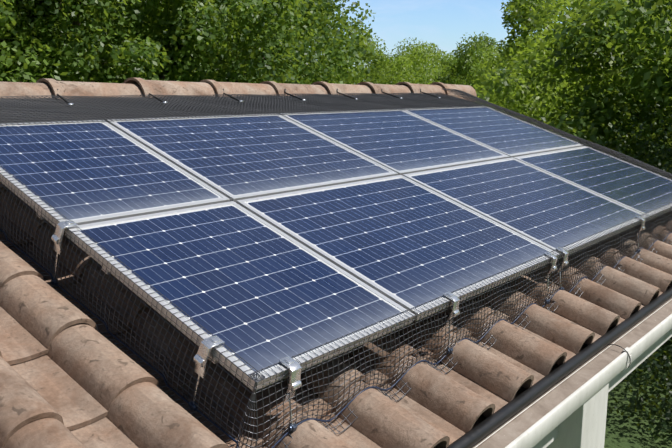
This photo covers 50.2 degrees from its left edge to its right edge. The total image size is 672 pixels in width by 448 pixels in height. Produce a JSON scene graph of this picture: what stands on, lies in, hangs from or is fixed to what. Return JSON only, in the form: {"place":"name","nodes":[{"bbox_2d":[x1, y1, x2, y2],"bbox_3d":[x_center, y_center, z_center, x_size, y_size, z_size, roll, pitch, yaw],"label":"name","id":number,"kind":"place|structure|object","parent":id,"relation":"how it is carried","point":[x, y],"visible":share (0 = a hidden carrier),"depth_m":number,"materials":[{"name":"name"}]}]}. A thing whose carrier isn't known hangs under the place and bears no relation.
{"place":"outdoors","nodes":[
{"label":"outdoors","id":0,"kind":"place"},
{"bbox_2d":[309,0,571,82],"label":"sky","id":1,"kind":"structure","parent":0,"point":[442,23],"materials":[{"name":"blue"}]},
{"bbox_2d":[546,382,608,447],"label":"porch post","id":2,"kind":"object","parent":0,"point":[583,425],"depth_m":3.10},
{"bbox_2d":[604,338,671,447],"bbox_3d":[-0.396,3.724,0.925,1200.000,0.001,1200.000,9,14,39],"label":"hedge","id":3,"kind":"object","parent":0,"point":[622,431],"depth_m":8.42,"materials":[{"name":"green plant"}]},
{"bbox_2d":[0,0,61,46],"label":"tree","id":4,"kind":"object","parent":3,"relation":"on","point":[5,14],"visible":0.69,"depth_m":14.80,"materials":[{"name":"green plant"}]},
{"bbox_2d":[0,0,240,82],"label":"tree","id":5,"kind":"object","parent":3,"relation":"on","point":[36,50],"visible":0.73,"depth_m":16.13,"materials":[{"name":"green plant"}]},
{"bbox_2d":[52,0,379,84],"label":"tree","id":6,"kind":"object","parent":3,"relation":"on","point":[262,52],"visible":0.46,"depth_m":18.65,"materials":[{"name":"green plant"}]},
{"bbox_2d":[219,2,343,62],"bbox_3d":[-3.812,-7.857,25.224,10.526,12.984,9.786,2,11,10],"label":"tree","id":7,"kind":"object","parent":3,"relation":"on","point":[299,38],"depth_m":26.14,"materials":[{"name":"green plant"}]},
{"bbox_2d":[243,19,350,83],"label":"tree","id":8,"kind":"object","parent":3,"relation":"on","point":[304,81],"visible":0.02,"depth_m":47.58,"materials":[{"name":"green plant"}]},
{"bbox_2d":[304,32,448,84],"bbox_3d":[2.540,-5.723,41.694,9.447,10.777,9.411,3,11,14],"label":"tree","id":9,"kind":"object","parent":3,"relation":"on","point":[386,70],"visible":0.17,"depth_m":39.32,"materials":[{"name":"green plant"}]},
{"bbox_2d":[395,31,516,117],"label":"tree","id":10,"kind":"object","parent":3,"relation":"on","point":[460,66],"visible":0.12,"depth_m":40.55,"materials":[{"name":"green plant"}]},
{"bbox_2d":[452,42,582,128],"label":"tree","id":11,"kind":"object","parent":3,"relation":"on","point":[495,52],"visible":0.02,"depth_m":41.40,"materials":[{"name":"green plant"}]},
{"bbox_2d":[473,0,671,171],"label":"tree","id":12,"kind":"object","parent":3,"relation":"on","point":[525,91],"visible":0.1,"depth_m":14.70,"materials":[{"name":"green plant"}]},
{"bbox_2d":[474,0,670,132],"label":"tree","id":13,"kind":"object","parent":3,"relation":"on","point":[519,8],"depth_m":24.43,"materials":[{"name":"green plant"}]},
{"bbox_2d":[522,0,671,172],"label":"tree","id":14,"kind":"object","parent":3,"relation":"on","point":[592,120],"visible":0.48,"depth_m":12.65,"materials":[{"name":"green plant"}]},
{"bbox_2d":[597,103,671,441],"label":"tree","id":15,"kind":"object","parent":3,"relation":"on","point":[665,351],"visible":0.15,"depth_m":8.84,"materials":[{"name":"green plant"}]},
{"bbox_3d":[-1.174,2.686,6.259,7.800,0.060,7.300,9,14,39],"label":"porch","id":16,"kind":"object","parent":3,"relation":"on","visible":0},
{"bbox_2d":[0,121,671,447],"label":"roof tiles","id":17,"kind":"object","parent":16,"relation":"on","point":[71,376],"visible":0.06,"depth_m":2.47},
{"bbox_2d":[36,213,216,363],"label":"mounting rails","id":18,"kind":"object","parent":17,"relation":"on","point":[214,360],"visible":0.02,"depth_m":2.51,"materials":[{"name":"metal"}]},
{"bbox_2d":[0,120,229,232],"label":"solar panel","id":19,"kind":"object","parent":18,"relation":"on","point":[82,172],"visible":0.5,"depth_m":3.11,"materials":[{"name":"glass"}]},
{"bbox_2d":[0,92,487,125],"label":"wire mesh","id":20,"kind":"object","parent":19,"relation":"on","point":[384,101],"visible":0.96,"depth_m":4.63,"materials":[{"name":"black metal"}]},
{"bbox_2d":[65,201,414,390],"bbox_3d":[-0.345,0.187,2.611,1.030,0.035,0.800,30,27,33],"label":"solar panel","id":21,"kind":"object","parent":18,"relation":"on","point":[254,290],"visible":0.9,"depth_m":2.53,"materials":[{"name":"glass"}]},
{"bbox_2d":[51,220,77,285],"bbox_3d":[-1.004,0.108,2.627,0.041,0.253,0.078,30,27,33],"label":"clip","id":22,"kind":"object","parent":21,"relation":"attached to","point":[57,236],"visible":1,"depth_m":2.58,"materials":[{"name":"metal"}]},
{"bbox_2d":[0,166,264,446],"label":"wire mesh","id":23,"kind":"object","parent":21,"relation":"attached to","point":[4,224],"visible":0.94,"depth_m":2.39,"materials":[{"name":"black metal"}]},
{"bbox_2d":[188,335,224,410],"bbox_3d":[-0.401,0.455,2.174,0.041,0.246,0.078,30,27,33],"label":"clip","id":24,"kind":"object","parent":23,"relation":"attached to","point":[201,356],"visible":1,"depth_m":2.13,"materials":[{"name":"metal"}]},
{"bbox_2d":[0,228,671,447],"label":"wire","id":25,"kind":"object","parent":23,"relation":"attached to","point":[185,400],"visible":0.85,"depth_m":2.50,"materials":[{"name":"black metal"}]},
{"bbox_2d":[107,113,397,201],"bbox_3d":[-0.426,-0.406,3.974,1.030,0.035,1.270,30,27,33],"label":"solar panel","id":26,"kind":"object","parent":18,"relation":"on","point":[235,158],"visible":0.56,"depth_m":3.86,"materials":[{"name":"glass"}]},
{"bbox_2d":[280,109,509,175],"bbox_3d":[0.441,-0.596,4.984,1.030,0.035,1.380,30,27,33],"label":"solar panel","id":27,"kind":"object","parent":18,"relation":"on","point":[400,142],"visible":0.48,"depth_m":4.88,"materials":[{"name":"glass"}]},
{"bbox_2d":[236,175,558,320],"bbox_3d":[0.335,0.038,3.403,1.030,0.035,1.270,30,27,33],"label":"solar panel","id":28,"kind":"object","parent":18,"relation":"on","point":[404,242],"visible":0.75,"depth_m":3.28,"materials":[{"name":"glass"}]},
{"bbox_2d":[404,106,583,157],"bbox_3d":[1.344,-0.795,6.035,1.030,0.035,1.380,30,27,33],"label":"solar panel","id":29,"kind":"object","parent":18,"relation":"on","point":[504,133],"visible":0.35,"depth_m":5.94,"materials":[{"name":"glass"}]},
{"bbox_2d":[403,157,648,258],"bbox_3d":[1.203,-0.153,4.413,1.030,0.035,1.380,30,27,33],"label":"solar panel","id":30,"kind":"object","parent":18,"relation":"on","point":[546,209],"visible":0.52,"depth_m":4.30,"materials":[{"name":"glass"}]},
{"bbox_2d":[556,247,568,289],"bbox_3d":[1.145,0.231,3.643,0.058,0.225,0.041,9,14,39],"label":"mesh clip","id":31,"kind":"object","parent":30,"relation":"attached to","point":[565,262],"visible":0.75,"depth_m":3.62,"materials":[{"name":"metal"}]},
{"bbox_2d":[513,146,671,220],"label":"solar panel","id":32,"kind":"object","parent":18,"relation":"on","point":[631,186],"visible":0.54,"depth_m":5.36,"materials":[{"name":"glass"}]},
{"bbox_2d":[0,94,478,123],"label":"ridge flashing sheet","id":33,"kind":"object","parent":17,"relation":"on","point":[60,119],"visible":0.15,"depth_m":4.28,"materials":[{"name":"black metal"}]},
{"bbox_2d":[57,89,73,105],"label":"clip","id":34,"kind":"object","parent":33,"relation":"on","point":[65,100],"visible":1,"depth_m":3.94,"materials":[{"name":"metal"}]},
{"bbox_2d":[149,93,167,103],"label":"clip","id":35,"kind":"object","parent":33,"relation":"on","point":[163,102],"visible":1,"depth_m":4.41,"materials":[{"name":"metal"}]},
{"bbox_2d":[223,89,243,102],"bbox_3d":[-0.715,-0.880,4.913,0.031,0.091,0.289,-8,13,-35],"label":"clip","id":36,"kind":"object","parent":33,"relation":"on","point":[241,101],"visible":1,"depth_m":4.87,"materials":[{"name":"metal"}]},
{"bbox_2d":[284,89,305,100],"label":"clip","id":37,"kind":"object","parent":33,"relation":"on","point":[294,96],"visible":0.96,"depth_m":5.38,"materials":[{"name":"metal"}]},
{"bbox_2d":[337,89,357,99],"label":"clip","id":38,"kind":"object","parent":33,"relation":"on","point":[347,95],"visible":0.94,"depth_m":5.83,"materials":[{"name":"metal"}]},
{"bbox_2d":[230,373,264,447],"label":"wire mesh","id":39,"kind":"object","parent":17,"relation":"on","point":[252,400],"visible":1,"depth_m":2.04,"materials":[{"name":"black metal"}]},
{"bbox_2d":[249,203,671,447],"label":"wire mesh","id":40,"kind":"object","parent":17,"relation":"on","point":[646,234],"visible":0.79,"depth_m":2.87,"materials":[{"name":"grey metal"}]},
{"bbox_2d":[279,356,301,431],"bbox_3d":[-0.135,0.513,2.153,0.058,0.226,0.041,9,14,39],"label":"mesh clip","id":41,"kind":"object","parent":40,"relation":"attached to","point":[294,367],"visible":0.94,"depth_m":2.13,"materials":[{"name":"metal"}]},
{"bbox_2d":[443,291,459,353],"bbox_3d":[0.455,0.394,2.842,0.058,0.248,0.041,9,14,39],"label":"mesh clip","id":42,"kind":"object","parent":40,"relation":"attached to","point":[455,311],"visible":0.9,"depth_m":2.82,"materials":[{"name":"metal"}]},
{"bbox_2d":[544,252,556,303],"bbox_3d":[1.055,0.269,3.541,0.058,0.262,0.041,9,14,39],"label":"mesh clip","id":43,"kind":"object","parent":40,"relation":"attached to","point":[553,267],"visible":0.98,"depth_m":3.52,"materials":[{"name":"metal"}]},
{"bbox_2d":[635,215,645,252],"bbox_3d":[1.925,0.065,4.553,0.058,0.237,0.041,9,14,39],"label":"mesh clip","id":44,"kind":"object","parent":40,"relation":"attached to","point":[642,227],"visible":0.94,"depth_m":4.53,"materials":[{"name":"metal"}]},
{"bbox_2d":[434,287,671,447],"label":"eave flashing","id":45,"kind":"object","parent":17,"relation":"attached to","point":[481,418],"visible":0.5,"depth_m":2.98,"materials":[{"name":"black metal"}]},
{"bbox_2d":[447,287,671,447],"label":"eave conduit","id":46,"kind":"object","parent":45,"relation":"on","point":[487,426],"visible":0.98,"depth_m":2.90,"materials":[{"name":"black plastic"}]},
{"bbox_2d":[442,88,671,179],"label":"wire mesh","id":47,"kind":"object","parent":17,"relation":"on","point":[508,112],"visible":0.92,"depth_m":6.53,"materials":[{"name":"black metal"}]},
{"bbox_2d":[474,299,671,447],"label":"gutter","id":48,"kind":"object","parent":16,"relation":"on","point":[544,426],"visible":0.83,"depth_m":2.97,"materials":[{"name":"white paint"}]},
{"bbox_2d":[478,301,671,447],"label":"gutter debris","id":49,"kind":"object","parent":48,"relation":"in","point":[508,434],"visible":0.75,"depth_m":2.97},
{"bbox_2d":[608,344,630,367],"bbox_3d":[1.311,0.620,3.380,0.150,0.110,0.009,7,13,33],"label":"bracket","id":50,"kind":"object","parent":48,"relation":"attached to","point":[625,350],"visible":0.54,"depth_m":3.35,"materials":[{"name":"grey metal"}]},
{"bbox_2d":[621,347,631,371],"bbox_3d":[1.346,0.638,3.401,0.097,0.110,0.056,9,14,39],"label":"bracket","id":51,"kind":"object","parent":48,"relation":"attached to","point":[628,350],"visible":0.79,"depth_m":3.36,"materials":[{"name":"white metal"}]},
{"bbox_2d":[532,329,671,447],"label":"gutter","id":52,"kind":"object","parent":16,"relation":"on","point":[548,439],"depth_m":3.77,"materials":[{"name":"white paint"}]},
{"bbox_3d":[-0.750,-0.845,5.307,0.200,0.185,6.580,30,27,33],"label":"ridge mortar","id":53,"kind":"object","parent":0,"visible":0},
{"bbox_2d":[0,78,476,101],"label":"ridge tiles","id":54,"kind":"object","parent":53,"relation":"on","point":[41,87],"visible":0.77,"depth_m":4.89,"materials":[{"name":"ceramic"}]}
]}

